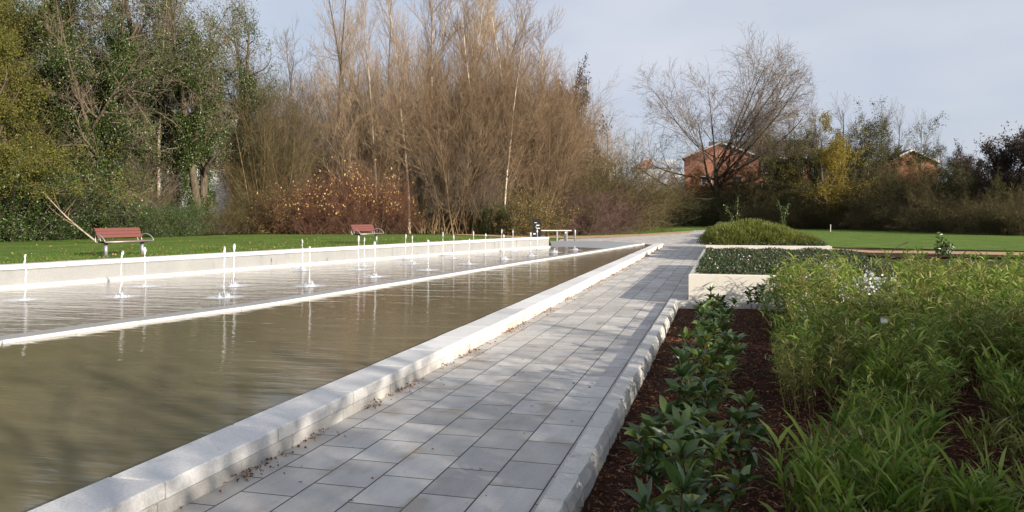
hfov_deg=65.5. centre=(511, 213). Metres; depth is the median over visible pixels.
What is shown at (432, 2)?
bare tree
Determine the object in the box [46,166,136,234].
multi stem tree
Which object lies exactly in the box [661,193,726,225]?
evergreen shrub
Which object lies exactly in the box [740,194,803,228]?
bare shrub
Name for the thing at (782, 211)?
young sapling
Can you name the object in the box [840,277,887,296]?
dwarf bamboo
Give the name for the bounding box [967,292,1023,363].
dwarf bamboo
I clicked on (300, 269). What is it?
water jet
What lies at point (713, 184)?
olive tree
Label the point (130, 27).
ivy clad tree
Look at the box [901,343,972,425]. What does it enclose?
dwarf bamboo
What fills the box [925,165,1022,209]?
bare shrub
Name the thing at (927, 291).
dwarf bamboo
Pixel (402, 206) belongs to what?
dogwood shrub
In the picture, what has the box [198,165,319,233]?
bare shrub
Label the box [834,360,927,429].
dwarf bamboo
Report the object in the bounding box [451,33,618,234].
multi stem tree
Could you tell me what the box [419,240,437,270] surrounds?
water jet
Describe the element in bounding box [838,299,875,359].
dwarf bamboo
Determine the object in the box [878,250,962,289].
dwarf bamboo
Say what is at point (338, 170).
multi stem tree
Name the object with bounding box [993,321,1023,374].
dwarf bamboo
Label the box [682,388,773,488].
leathery shrub
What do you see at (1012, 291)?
dwarf bamboo
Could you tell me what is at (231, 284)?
water jet
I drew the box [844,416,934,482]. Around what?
dwarf bamboo
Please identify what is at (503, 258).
water jet
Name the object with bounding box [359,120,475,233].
multi stem tree
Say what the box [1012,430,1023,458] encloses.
dwarf bamboo
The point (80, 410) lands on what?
pool water
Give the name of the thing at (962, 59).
sky
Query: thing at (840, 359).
dwarf bamboo
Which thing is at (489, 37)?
bare tree
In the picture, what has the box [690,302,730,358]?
leathery shrub
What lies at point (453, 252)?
water jet
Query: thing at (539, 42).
bare tree
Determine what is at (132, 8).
ivy clad tree
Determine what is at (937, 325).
dwarf bamboo
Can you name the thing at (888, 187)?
bare shrub
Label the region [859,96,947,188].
olive tree
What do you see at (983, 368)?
dwarf bamboo
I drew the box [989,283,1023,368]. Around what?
dwarf bamboo
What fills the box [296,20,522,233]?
multi stem tree
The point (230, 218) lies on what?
bare shrub
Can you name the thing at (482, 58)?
bare tree
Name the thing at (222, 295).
water jet
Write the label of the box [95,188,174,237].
evergreen shrub
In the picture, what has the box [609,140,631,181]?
bare tree
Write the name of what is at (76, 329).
shelf step
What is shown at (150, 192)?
evergreen shrub
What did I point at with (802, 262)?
dwarf bamboo
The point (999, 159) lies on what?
dark tree
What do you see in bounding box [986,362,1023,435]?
dwarf bamboo
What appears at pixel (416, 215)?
bare shrub
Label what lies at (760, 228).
mound shrub
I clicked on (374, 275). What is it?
water jet
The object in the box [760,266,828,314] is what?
dwarf bamboo
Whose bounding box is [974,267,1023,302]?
dwarf bamboo
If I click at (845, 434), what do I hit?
dwarf bamboo
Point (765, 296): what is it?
dwarf bamboo
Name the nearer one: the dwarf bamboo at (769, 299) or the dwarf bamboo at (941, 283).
the dwarf bamboo at (941, 283)
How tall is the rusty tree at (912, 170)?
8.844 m
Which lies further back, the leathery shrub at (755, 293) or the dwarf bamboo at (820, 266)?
the leathery shrub at (755, 293)
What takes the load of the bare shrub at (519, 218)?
on the gravel track
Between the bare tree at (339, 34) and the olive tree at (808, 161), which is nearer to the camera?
the bare tree at (339, 34)
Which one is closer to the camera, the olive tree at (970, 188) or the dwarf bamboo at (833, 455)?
the dwarf bamboo at (833, 455)
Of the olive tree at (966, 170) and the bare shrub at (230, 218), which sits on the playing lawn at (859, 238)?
the olive tree at (966, 170)
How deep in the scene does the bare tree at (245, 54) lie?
56.59 m
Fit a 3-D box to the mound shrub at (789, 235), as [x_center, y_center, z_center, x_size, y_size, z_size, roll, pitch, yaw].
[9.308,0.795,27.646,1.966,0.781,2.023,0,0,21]
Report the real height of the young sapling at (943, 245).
1.184 m
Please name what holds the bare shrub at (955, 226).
on the playing lawn at (859, 238)
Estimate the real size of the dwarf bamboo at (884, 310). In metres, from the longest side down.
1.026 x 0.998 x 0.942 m
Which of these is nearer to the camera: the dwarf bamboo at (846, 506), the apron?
the dwarf bamboo at (846, 506)
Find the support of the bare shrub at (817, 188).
on the playing lawn at (859, 238)
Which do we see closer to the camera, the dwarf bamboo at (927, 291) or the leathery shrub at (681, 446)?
the leathery shrub at (681, 446)
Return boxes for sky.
[15,0,1023,208]
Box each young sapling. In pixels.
[723,196,741,220]
[776,199,788,223]
[932,232,957,257]
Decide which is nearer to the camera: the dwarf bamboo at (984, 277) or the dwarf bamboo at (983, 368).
the dwarf bamboo at (983, 368)
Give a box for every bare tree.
[128,0,203,206]
[138,0,175,202]
[206,0,288,227]
[216,2,264,120]
[261,18,311,158]
[271,22,318,129]
[294,0,381,230]
[299,0,375,151]
[331,0,372,122]
[342,0,396,209]
[361,0,430,233]
[369,0,417,232]
[378,0,466,159]
[385,0,493,227]
[411,0,507,231]
[434,0,511,232]
[439,0,558,206]
[450,0,493,110]
[466,4,516,123]
[469,0,531,207]
[480,0,546,206]
[484,0,546,213]
[515,6,600,138]
[577,98,651,188]
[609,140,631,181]
[625,21,819,200]
[746,95,820,196]
[777,103,810,176]
[803,87,829,185]
[808,92,864,151]
[844,114,872,145]
[862,95,909,180]
[886,102,915,155]
[904,110,934,170]
[932,130,947,169]
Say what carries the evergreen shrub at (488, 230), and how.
on the lawn at (178, 242)
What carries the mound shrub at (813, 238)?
on the raised planter at (761, 246)
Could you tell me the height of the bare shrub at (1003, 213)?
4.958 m
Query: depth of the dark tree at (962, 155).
83.67 m
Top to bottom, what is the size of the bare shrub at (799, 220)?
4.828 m
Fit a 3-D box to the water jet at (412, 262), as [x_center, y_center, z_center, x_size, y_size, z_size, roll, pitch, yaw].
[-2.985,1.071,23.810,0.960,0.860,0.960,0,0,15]
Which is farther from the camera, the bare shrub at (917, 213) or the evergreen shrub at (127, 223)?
the bare shrub at (917, 213)
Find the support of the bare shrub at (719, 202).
on the playing lawn at (859, 238)
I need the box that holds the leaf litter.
[180,248,681,508]
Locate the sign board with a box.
[532,219,540,236]
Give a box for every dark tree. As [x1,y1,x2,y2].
[521,53,612,228]
[935,121,1023,226]
[935,139,985,187]
[975,133,1023,233]
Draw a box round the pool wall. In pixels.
[0,237,549,288]
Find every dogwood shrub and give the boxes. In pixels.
[249,169,359,234]
[291,150,403,234]
[336,163,429,234]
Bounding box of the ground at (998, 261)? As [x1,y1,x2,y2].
[430,215,1023,294]
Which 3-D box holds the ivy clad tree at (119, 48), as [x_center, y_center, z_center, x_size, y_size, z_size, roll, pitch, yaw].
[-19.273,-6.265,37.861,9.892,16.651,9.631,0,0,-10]
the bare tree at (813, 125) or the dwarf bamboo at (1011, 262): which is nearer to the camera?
the dwarf bamboo at (1011, 262)
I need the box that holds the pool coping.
[28,243,663,511]
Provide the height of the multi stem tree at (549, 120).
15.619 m
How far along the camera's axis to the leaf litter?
7.01 m
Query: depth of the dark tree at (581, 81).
72.44 m
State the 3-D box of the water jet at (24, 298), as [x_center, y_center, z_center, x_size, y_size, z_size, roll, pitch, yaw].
[-8.509,1.101,13.889,0.720,0.800,0.720,0,0,15]
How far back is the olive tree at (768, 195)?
98.25 m
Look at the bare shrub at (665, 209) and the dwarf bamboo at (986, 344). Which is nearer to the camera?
the dwarf bamboo at (986, 344)
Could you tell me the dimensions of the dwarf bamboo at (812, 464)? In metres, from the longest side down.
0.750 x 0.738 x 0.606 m
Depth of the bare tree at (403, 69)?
53.92 m
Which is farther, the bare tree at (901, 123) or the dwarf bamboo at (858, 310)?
the bare tree at (901, 123)
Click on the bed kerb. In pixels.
(570, 488)
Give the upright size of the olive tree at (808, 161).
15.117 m
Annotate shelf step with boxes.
[0,243,644,343]
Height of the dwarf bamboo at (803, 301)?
0.994 m
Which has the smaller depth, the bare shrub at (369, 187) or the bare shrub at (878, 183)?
the bare shrub at (369, 187)
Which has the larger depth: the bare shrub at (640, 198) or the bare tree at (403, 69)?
the bare shrub at (640, 198)
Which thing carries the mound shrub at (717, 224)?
on the raised planter at (761, 246)
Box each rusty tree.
[668,163,708,220]
[699,154,767,202]
[897,157,944,186]
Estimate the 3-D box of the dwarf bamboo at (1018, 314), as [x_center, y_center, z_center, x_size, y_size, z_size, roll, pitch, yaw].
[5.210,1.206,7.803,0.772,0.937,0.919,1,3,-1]
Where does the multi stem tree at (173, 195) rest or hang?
on the woodland floor
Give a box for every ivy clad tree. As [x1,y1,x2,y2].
[0,0,185,199]
[1,0,161,158]
[6,0,206,234]
[17,0,269,205]
[75,0,150,163]
[126,0,255,233]
[173,0,317,232]
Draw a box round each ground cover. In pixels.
[695,247,926,276]
[708,239,827,245]
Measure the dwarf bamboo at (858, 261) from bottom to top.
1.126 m
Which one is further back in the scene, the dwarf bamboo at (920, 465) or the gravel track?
the gravel track
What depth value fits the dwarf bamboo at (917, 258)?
11.73 m
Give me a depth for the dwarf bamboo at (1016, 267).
11.04 m
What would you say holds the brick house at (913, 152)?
on the playing lawn at (859, 238)
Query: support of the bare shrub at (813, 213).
on the playing lawn at (859, 238)
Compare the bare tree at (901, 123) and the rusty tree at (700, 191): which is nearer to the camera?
the bare tree at (901, 123)
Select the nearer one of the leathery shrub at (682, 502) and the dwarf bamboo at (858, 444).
the leathery shrub at (682, 502)
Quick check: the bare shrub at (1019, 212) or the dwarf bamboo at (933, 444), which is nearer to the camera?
the dwarf bamboo at (933, 444)
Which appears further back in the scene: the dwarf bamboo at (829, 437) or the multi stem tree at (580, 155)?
the multi stem tree at (580, 155)
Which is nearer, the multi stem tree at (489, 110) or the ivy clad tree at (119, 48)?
the ivy clad tree at (119, 48)
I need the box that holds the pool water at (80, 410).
[0,244,650,511]
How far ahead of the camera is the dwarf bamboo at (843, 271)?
11.05 m
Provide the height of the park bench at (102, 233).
0.763 m
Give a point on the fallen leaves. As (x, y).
(225, 249)
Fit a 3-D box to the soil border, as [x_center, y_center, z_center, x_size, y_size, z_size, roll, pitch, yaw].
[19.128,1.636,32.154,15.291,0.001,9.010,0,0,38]
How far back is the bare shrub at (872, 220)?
79.07 m
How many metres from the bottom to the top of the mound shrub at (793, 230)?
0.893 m
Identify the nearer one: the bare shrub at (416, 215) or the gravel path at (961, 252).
the gravel path at (961, 252)
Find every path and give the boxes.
[174,230,705,511]
[674,246,705,299]
[832,248,1023,254]
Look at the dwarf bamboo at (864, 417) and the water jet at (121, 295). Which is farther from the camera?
the water jet at (121, 295)
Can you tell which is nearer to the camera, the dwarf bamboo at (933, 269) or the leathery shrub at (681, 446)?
the leathery shrub at (681, 446)
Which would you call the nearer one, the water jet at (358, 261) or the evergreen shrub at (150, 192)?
the water jet at (358, 261)
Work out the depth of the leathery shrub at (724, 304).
11.20 m
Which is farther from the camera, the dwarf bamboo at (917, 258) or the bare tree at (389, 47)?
the bare tree at (389, 47)
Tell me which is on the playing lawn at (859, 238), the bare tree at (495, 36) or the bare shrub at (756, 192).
the bare shrub at (756, 192)
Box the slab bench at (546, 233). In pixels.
[541,230,571,240]
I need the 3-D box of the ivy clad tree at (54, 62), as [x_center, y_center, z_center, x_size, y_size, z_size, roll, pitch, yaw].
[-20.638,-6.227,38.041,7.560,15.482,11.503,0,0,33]
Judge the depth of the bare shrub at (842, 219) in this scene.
84.59 m
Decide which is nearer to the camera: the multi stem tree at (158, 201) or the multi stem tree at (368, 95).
the multi stem tree at (158, 201)
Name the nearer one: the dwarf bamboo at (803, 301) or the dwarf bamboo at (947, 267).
the dwarf bamboo at (803, 301)
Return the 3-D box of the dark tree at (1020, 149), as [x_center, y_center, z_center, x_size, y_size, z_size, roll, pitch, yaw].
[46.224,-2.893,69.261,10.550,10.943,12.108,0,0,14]
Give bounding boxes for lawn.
[0,219,706,263]
[701,226,1023,250]
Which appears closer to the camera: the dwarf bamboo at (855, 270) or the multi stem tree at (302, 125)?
the dwarf bamboo at (855, 270)
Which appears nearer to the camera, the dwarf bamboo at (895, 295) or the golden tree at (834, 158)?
the dwarf bamboo at (895, 295)
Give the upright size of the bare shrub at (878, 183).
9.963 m
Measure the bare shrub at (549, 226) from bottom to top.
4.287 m
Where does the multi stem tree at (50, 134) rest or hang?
on the woodland floor
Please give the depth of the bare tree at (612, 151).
88.66 m
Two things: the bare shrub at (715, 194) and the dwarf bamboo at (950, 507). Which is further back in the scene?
the bare shrub at (715, 194)
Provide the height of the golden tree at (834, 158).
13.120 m
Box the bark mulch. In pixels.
[580,308,1023,511]
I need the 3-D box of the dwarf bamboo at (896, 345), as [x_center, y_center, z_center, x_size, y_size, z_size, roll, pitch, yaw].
[3.255,1.233,6.684,0.847,0.864,0.712,1,0,15]
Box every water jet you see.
[7,254,41,301]
[105,252,137,297]
[131,247,156,287]
[208,247,239,298]
[221,244,247,286]
[293,240,311,270]
[298,246,322,286]
[349,237,368,269]
[356,239,368,266]
[363,241,385,277]
[407,237,415,264]
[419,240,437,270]
[446,235,460,258]
[480,234,491,255]
[496,234,510,259]
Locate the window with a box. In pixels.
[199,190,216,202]
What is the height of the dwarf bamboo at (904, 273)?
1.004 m
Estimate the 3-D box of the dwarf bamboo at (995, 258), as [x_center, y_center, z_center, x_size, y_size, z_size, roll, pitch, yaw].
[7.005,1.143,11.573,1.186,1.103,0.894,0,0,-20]
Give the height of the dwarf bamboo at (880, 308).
0.991 m
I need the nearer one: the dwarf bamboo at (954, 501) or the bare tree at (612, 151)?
the dwarf bamboo at (954, 501)
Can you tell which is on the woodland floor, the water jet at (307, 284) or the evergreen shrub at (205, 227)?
the evergreen shrub at (205, 227)
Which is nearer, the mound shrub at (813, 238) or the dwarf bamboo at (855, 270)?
the dwarf bamboo at (855, 270)
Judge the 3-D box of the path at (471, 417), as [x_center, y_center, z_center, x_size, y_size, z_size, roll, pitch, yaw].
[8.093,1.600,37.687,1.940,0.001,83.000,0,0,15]
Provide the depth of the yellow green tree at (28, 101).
36.97 m
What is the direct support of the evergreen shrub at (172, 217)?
on the woodland floor
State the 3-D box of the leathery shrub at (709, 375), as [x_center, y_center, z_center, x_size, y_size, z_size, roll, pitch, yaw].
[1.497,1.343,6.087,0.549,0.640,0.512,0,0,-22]
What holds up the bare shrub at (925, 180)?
on the playing lawn at (859, 238)
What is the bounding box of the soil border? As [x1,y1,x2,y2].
[832,247,1023,257]
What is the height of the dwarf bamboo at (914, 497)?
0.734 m
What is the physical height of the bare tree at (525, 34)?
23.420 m
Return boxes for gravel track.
[455,231,691,237]
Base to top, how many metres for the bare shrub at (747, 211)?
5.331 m
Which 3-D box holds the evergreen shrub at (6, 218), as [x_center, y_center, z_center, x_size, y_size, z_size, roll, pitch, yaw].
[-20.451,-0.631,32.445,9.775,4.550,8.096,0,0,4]
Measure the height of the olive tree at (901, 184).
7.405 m
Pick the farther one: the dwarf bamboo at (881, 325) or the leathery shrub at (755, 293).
the leathery shrub at (755, 293)
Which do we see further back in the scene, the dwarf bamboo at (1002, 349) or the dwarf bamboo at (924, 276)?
the dwarf bamboo at (924, 276)
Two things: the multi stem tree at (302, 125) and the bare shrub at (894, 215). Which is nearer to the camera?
the multi stem tree at (302, 125)
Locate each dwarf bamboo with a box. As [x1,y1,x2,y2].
[752,409,876,511]
[757,272,821,328]
[759,301,834,389]
[760,252,825,319]
[760,264,815,324]
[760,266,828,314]
[765,331,841,417]
[768,276,866,362]
[770,254,849,317]
[770,306,870,407]
[777,288,861,370]
[779,257,861,319]
[779,260,826,331]
[779,276,855,334]
[780,296,863,383]
[781,252,862,287]
[784,422,886,470]
[786,301,863,379]
[787,255,818,274]
[794,272,868,317]
[795,247,891,303]
[795,256,862,283]
[795,438,923,511]
[796,459,906,511]
[803,416,873,457]
[807,425,953,510]
[810,382,961,466]
[813,351,884,414]
[813,427,881,469]
[816,253,864,281]
[816,278,903,371]
[820,324,895,406]
[827,292,871,322]
[831,385,898,440]
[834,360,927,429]
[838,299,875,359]
[838,410,1021,511]
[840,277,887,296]
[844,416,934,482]
[845,310,957,411]
[849,276,907,306]
[849,308,935,365]
[849,417,957,459]
[851,261,943,327]
[853,283,949,363]
[854,276,935,327]
[856,441,968,511]
[859,332,952,412]
[864,300,945,372]
[864,322,939,402]
[866,284,958,379]
[871,245,951,304]
[877,257,923,282]
[877,381,946,431]
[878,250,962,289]
[880,255,967,325]
[881,253,956,286]
[893,260,978,303]
[893,280,969,351]
[895,258,960,323]
[897,289,1022,386]
[899,270,982,347]
[899,271,963,304]
[899,313,978,404]
[900,440,1023,511]
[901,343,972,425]
[908,278,962,326]
[918,275,1023,377]
[922,284,993,373]
[924,258,978,284]
[924,280,1009,354]
[927,282,1007,358]
[929,251,1017,307]
[930,250,1023,324]
[931,268,986,285]
[933,256,994,274]
[933,483,954,511]
[934,432,1023,511]
[945,254,1017,310]
[946,295,1023,393]
[950,261,991,284]
[952,407,1023,470]
[955,310,1023,388]
[958,249,1023,311]
[958,268,1020,299]
[959,251,1023,302]
[965,294,1023,369]
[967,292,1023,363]
[972,263,1023,360]
[972,334,1023,419]
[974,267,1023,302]
[974,268,1022,349]
[975,376,1023,436]
[977,260,997,276]
[977,458,1023,510]
[982,295,1023,378]
[986,251,1023,273]
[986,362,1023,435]
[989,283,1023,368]
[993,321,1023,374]
[997,386,1023,433]
[998,260,1023,279]
[1004,302,1023,332]
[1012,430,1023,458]
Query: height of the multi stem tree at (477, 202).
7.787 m
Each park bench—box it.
[94,227,153,256]
[350,224,383,243]
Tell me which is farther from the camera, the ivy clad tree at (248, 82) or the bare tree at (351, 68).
the bare tree at (351, 68)
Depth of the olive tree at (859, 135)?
97.55 m
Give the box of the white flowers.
[771,263,893,318]
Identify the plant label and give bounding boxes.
[881,317,887,323]
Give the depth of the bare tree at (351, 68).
66.11 m
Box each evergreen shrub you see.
[0,144,145,241]
[0,169,131,241]
[6,130,151,238]
[75,147,190,209]
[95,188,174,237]
[140,198,203,236]
[156,195,223,235]
[467,195,535,234]
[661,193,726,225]
[670,184,755,225]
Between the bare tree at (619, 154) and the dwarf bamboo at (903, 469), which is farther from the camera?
the bare tree at (619, 154)
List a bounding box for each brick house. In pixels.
[681,139,812,196]
[869,148,942,179]
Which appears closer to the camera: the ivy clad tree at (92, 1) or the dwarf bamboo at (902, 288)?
the dwarf bamboo at (902, 288)
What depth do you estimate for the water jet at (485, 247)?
28.81 m
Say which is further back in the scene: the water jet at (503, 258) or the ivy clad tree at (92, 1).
the ivy clad tree at (92, 1)
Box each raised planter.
[689,249,899,308]
[706,243,831,249]
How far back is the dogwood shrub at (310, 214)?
43.74 m
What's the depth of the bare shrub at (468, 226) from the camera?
55.68 m
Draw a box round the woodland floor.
[50,227,641,238]
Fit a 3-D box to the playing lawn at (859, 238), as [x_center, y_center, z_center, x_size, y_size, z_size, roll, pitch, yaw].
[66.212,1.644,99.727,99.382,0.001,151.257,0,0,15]
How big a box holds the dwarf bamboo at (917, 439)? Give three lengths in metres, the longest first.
0.768 x 0.755 x 0.620 m
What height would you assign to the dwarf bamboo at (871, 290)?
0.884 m
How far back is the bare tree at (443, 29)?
68.37 m
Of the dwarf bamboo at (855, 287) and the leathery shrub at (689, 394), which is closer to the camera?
the leathery shrub at (689, 394)
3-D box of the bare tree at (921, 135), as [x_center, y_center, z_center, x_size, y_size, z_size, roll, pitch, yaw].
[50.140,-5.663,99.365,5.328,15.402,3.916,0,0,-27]
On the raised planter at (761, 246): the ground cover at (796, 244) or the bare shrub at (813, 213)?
the ground cover at (796, 244)
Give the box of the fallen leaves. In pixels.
[3,181,490,263]
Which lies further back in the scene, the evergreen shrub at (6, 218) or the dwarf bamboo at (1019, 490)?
the evergreen shrub at (6, 218)
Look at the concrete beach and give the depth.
38.70 m
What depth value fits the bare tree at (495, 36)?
63.88 m
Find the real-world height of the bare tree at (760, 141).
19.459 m
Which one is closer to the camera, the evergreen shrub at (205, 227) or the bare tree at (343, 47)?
the evergreen shrub at (205, 227)
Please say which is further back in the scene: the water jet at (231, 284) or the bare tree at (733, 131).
the bare tree at (733, 131)
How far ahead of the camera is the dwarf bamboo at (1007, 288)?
8.97 m
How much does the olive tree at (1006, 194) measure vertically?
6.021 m
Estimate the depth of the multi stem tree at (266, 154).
46.97 m
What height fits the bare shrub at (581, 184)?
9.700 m
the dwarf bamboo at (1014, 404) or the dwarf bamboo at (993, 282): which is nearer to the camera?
the dwarf bamboo at (1014, 404)
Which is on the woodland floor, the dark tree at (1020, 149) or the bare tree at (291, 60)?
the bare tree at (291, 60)
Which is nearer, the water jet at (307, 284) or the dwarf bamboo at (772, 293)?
the dwarf bamboo at (772, 293)
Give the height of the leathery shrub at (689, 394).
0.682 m
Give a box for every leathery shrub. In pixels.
[621,395,733,503]
[621,457,721,511]
[647,424,763,511]
[664,357,725,454]
[666,326,726,402]
[672,343,744,421]
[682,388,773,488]
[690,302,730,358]
[691,321,747,383]
[693,298,728,327]
[703,307,734,352]
[704,283,726,319]
[706,297,740,322]
[742,283,765,313]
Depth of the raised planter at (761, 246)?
26.75 m
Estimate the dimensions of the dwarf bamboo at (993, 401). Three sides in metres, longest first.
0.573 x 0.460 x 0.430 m
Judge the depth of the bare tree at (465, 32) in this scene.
56.38 m
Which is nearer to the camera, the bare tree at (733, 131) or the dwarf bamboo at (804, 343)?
the dwarf bamboo at (804, 343)
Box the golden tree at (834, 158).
[772,109,886,228]
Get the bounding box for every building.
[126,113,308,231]
[631,158,682,223]
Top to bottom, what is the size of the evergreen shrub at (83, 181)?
5.684 m
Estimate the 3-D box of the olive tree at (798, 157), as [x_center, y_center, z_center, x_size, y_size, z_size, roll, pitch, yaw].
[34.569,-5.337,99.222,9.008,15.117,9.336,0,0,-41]
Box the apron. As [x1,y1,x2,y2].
[559,233,687,246]
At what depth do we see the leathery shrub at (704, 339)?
6.90 m
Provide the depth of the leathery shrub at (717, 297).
12.27 m
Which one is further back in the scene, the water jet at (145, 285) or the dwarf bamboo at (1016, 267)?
the water jet at (145, 285)
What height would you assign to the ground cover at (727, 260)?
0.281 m
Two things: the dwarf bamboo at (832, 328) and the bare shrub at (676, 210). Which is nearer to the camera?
the dwarf bamboo at (832, 328)
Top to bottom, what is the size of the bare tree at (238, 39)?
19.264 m
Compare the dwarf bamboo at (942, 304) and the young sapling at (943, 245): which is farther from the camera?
the young sapling at (943, 245)
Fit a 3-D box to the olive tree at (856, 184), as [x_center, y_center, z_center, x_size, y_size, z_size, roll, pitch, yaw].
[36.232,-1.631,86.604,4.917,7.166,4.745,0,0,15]
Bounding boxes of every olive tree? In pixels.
[694,159,731,200]
[725,163,759,199]
[750,114,817,224]
[753,176,783,221]
[756,110,834,203]
[767,167,815,227]
[811,99,879,182]
[820,101,904,205]
[827,167,866,227]
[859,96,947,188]
[884,166,928,223]
[920,153,967,219]
[936,159,990,209]
[943,149,989,201]
[983,164,1023,232]
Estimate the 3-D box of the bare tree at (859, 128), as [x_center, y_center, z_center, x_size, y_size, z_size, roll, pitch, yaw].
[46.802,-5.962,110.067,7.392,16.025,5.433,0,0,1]
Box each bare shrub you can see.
[196,197,258,233]
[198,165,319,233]
[234,180,314,233]
[288,141,428,233]
[367,159,452,233]
[422,197,470,234]
[450,200,507,233]
[469,182,562,236]
[490,125,642,234]
[492,180,586,236]
[543,167,631,235]
[571,170,662,234]
[572,112,713,233]
[598,152,695,230]
[631,161,713,226]
[692,148,804,220]
[695,173,777,224]
[700,179,759,221]
[715,187,778,222]
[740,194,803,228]
[757,161,909,227]
[770,178,868,228]
[772,191,825,228]
[786,151,941,228]
[801,182,882,229]
[806,147,947,227]
[832,176,921,230]
[844,159,965,229]
[870,170,994,232]
[870,186,948,231]
[880,158,1022,228]
[907,160,1022,230]
[914,180,996,233]
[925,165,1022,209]
[936,184,1023,234]
[947,180,1023,235]
[984,192,1023,235]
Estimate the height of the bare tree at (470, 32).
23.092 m
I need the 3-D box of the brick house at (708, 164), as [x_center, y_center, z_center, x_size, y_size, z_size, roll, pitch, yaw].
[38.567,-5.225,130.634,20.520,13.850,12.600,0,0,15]
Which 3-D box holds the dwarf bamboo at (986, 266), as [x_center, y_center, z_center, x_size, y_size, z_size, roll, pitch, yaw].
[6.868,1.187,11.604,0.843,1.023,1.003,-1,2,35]
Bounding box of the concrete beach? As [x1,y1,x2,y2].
[549,241,641,247]
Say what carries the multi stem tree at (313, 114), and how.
on the woodland floor
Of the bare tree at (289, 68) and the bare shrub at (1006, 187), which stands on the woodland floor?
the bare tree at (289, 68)
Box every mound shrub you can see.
[695,222,760,244]
[699,222,730,239]
[727,218,787,245]
[730,217,762,225]
[759,226,804,245]
[766,223,800,235]
[793,233,825,245]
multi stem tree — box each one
[7,104,123,177]
[22,40,190,182]
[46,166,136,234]
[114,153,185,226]
[126,47,197,209]
[137,192,182,225]
[206,44,384,233]
[209,69,336,233]
[212,64,387,228]
[251,99,397,233]
[252,28,446,233]
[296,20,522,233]
[337,21,563,234]
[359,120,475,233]
[382,24,621,233]
[414,132,522,233]
[442,36,603,229]
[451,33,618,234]
[498,54,611,214]
[550,83,607,229]
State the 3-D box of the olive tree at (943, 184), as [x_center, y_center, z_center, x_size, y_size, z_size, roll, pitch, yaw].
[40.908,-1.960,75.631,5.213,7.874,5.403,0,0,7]
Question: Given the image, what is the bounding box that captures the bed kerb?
[534,299,783,511]
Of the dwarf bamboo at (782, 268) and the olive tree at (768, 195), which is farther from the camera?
the olive tree at (768, 195)
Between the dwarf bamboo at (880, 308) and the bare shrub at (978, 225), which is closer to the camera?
the dwarf bamboo at (880, 308)
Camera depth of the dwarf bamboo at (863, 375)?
6.58 m
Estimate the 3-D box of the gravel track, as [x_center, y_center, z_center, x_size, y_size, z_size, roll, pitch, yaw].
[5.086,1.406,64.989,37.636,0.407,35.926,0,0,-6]
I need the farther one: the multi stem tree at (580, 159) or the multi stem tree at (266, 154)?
the multi stem tree at (580, 159)
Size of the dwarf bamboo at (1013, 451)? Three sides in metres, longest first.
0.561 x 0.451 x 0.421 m
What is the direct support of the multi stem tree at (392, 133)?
on the woodland floor
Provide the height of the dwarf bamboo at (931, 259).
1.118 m
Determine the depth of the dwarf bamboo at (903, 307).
8.13 m
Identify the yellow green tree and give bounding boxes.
[0,0,123,196]
[0,0,169,224]
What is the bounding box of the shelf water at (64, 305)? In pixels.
[0,241,612,335]
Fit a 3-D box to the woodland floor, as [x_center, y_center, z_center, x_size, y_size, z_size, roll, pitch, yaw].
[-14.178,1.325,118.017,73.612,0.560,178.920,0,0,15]
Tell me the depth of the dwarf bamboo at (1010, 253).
11.20 m

